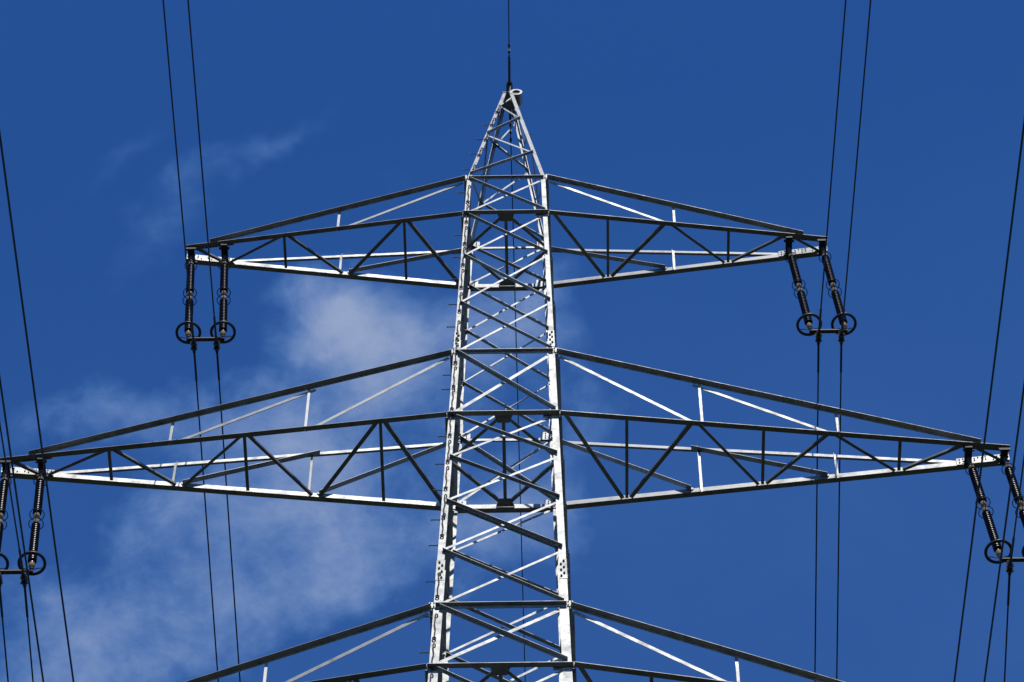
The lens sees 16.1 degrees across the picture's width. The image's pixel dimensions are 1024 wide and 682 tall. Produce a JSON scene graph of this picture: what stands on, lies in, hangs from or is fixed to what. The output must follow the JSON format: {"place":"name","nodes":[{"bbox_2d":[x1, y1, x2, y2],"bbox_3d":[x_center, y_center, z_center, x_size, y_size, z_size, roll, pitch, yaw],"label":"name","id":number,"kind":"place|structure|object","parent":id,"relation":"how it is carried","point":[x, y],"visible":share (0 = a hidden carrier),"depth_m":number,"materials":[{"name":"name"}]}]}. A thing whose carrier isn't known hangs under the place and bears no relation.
{"place":"outdoors","nodes":[
{"label":"outdoors","id":0,"kind":"place"},
{"bbox_2d":[0,0,1023,681],"label":"sky","id":1,"kind":"structure","parent":0,"point":[305,107],"materials":[{"name":"blue"}]},
{"bbox_2d":[983,382,1023,681],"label":"power line","id":2,"kind":"object","parent":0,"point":[1009,495],"visible":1,"depth_m":48.89,"materials":[{"name":"metal"}]},
{"label":"ground","id":3,"kind":"structure","parent":0,"visible":0},
{"bbox_2d":[0,80,1010,681],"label":"transmission tower","id":4,"kind":"structure","parent":3,"relation":"on","point":[444,606],"depth_m":64.16,"materials":[{"name":"metal"}]},
{"bbox_2d":[0,468,46,588],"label":"insulator set","id":5,"kind":"object","parent":4,"relation":"hanging from","point":[32,553],"visible":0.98,"depth_m":62.03,"materials":[{"name":"metal"}]},
{"bbox_2d":[0,589,8,681],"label":"power line","id":6,"kind":"object","parent":5,"relation":"hanging from","point":[1,608],"visible":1,"depth_m":61.16,"materials":[{"name":"metal"}]},
{"bbox_2d":[0,423,33,681],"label":"power line","id":7,"kind":"object","parent":5,"relation":"hanging from","point":[22,570],"visible":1,"depth_m":60.27,"materials":[{"name":"metal"}]},
{"bbox_2d":[175,254,235,353],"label":"insulator set","id":8,"kind":"object","parent":4,"relation":"hanging from","point":[222,322],"visible":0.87,"depth_m":68.26,"materials":[{"name":"metal"}]},
{"bbox_2d":[162,0,218,681],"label":"power line","id":9,"kind":"object","parent":8,"relation":"hanging from","point":[192,331],"visible":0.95,"depth_m":66.80,"materials":[{"name":"metal"}]},
{"bbox_2d":[187,0,240,681],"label":"power line","id":10,"kind":"object","parent":8,"relation":"hanging from","point":[217,356],"visible":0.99,"depth_m":66.73,"materials":[{"name":"metal"}]},
{"bbox_2d":[508,0,525,681],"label":"earth wire","id":11,"kind":"object","parent":4,"relation":"attached to","point":[509,80],"visible":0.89,"depth_m":78.26,"materials":[{"name":"metal"}]},
{"bbox_2d":[785,246,856,345],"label":"insulator set","id":12,"kind":"object","parent":4,"relation":"hanging from","point":[801,295],"visible":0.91,"depth_m":68.22,"materials":[{"name":"metal"}]},
{"bbox_2d":[814,0,846,681],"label":"power line","id":13,"kind":"object","parent":12,"relation":"hanging from","point":[818,347],"visible":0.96,"depth_m":66.80,"materials":[{"name":"metal"}]},
{"bbox_2d":[836,0,870,678],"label":"power line","id":14,"kind":"object","parent":12,"relation":"hanging from","point":[843,314],"visible":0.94,"depth_m":66.82,"materials":[{"name":"metal"}]},
{"bbox_2d":[965,456,1023,576],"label":"insulator set","id":15,"kind":"object","parent":4,"relation":"hanging from","point":[995,540],"visible":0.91,"depth_m":61.95,"materials":[{"name":"metal"}]},
{"bbox_2d":[1004,456,1023,681],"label":"power line","id":16,"kind":"object","parent":15,"relation":"hanging from","point":[1009,578],"visible":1,"depth_m":60.59,"materials":[{"name":"metal"}]},
{"bbox_3d":[-6.401,7.031,55.458,1.171,3.606,0.491,-1,-60,1],"label":"insulator set","id":17,"kind":"object","parent":4,"relation":"hanging from","visible":0},
{"bbox_2d":[0,376,43,681],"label":"power line","id":18,"kind":"object","parent":17,"relation":"attached to","point":[16,495],"visible":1,"depth_m":48.84,"materials":[{"name":"metal"}]},
{"bbox_2d":[0,131,73,681],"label":"power line","id":19,"kind":"object","parent":17,"relation":"attached to","point":[25,327],"visible":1,"depth_m":47.19,"materials":[{"name":"metal"}]},
{"bbox_3d":[6.397,6.866,55.308,1.171,3.606,0.491,-1,-60,1],"label":"insulator set","id":20,"kind":"object","parent":4,"relation":"hanging from","visible":0},
{"bbox_2d":[953,119,1023,681],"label":"power line","id":21,"kind":"object","parent":20,"relation":"attached to","point":[998,329],"visible":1,"depth_m":47.13,"materials":[{"name":"metal"}]}
]}

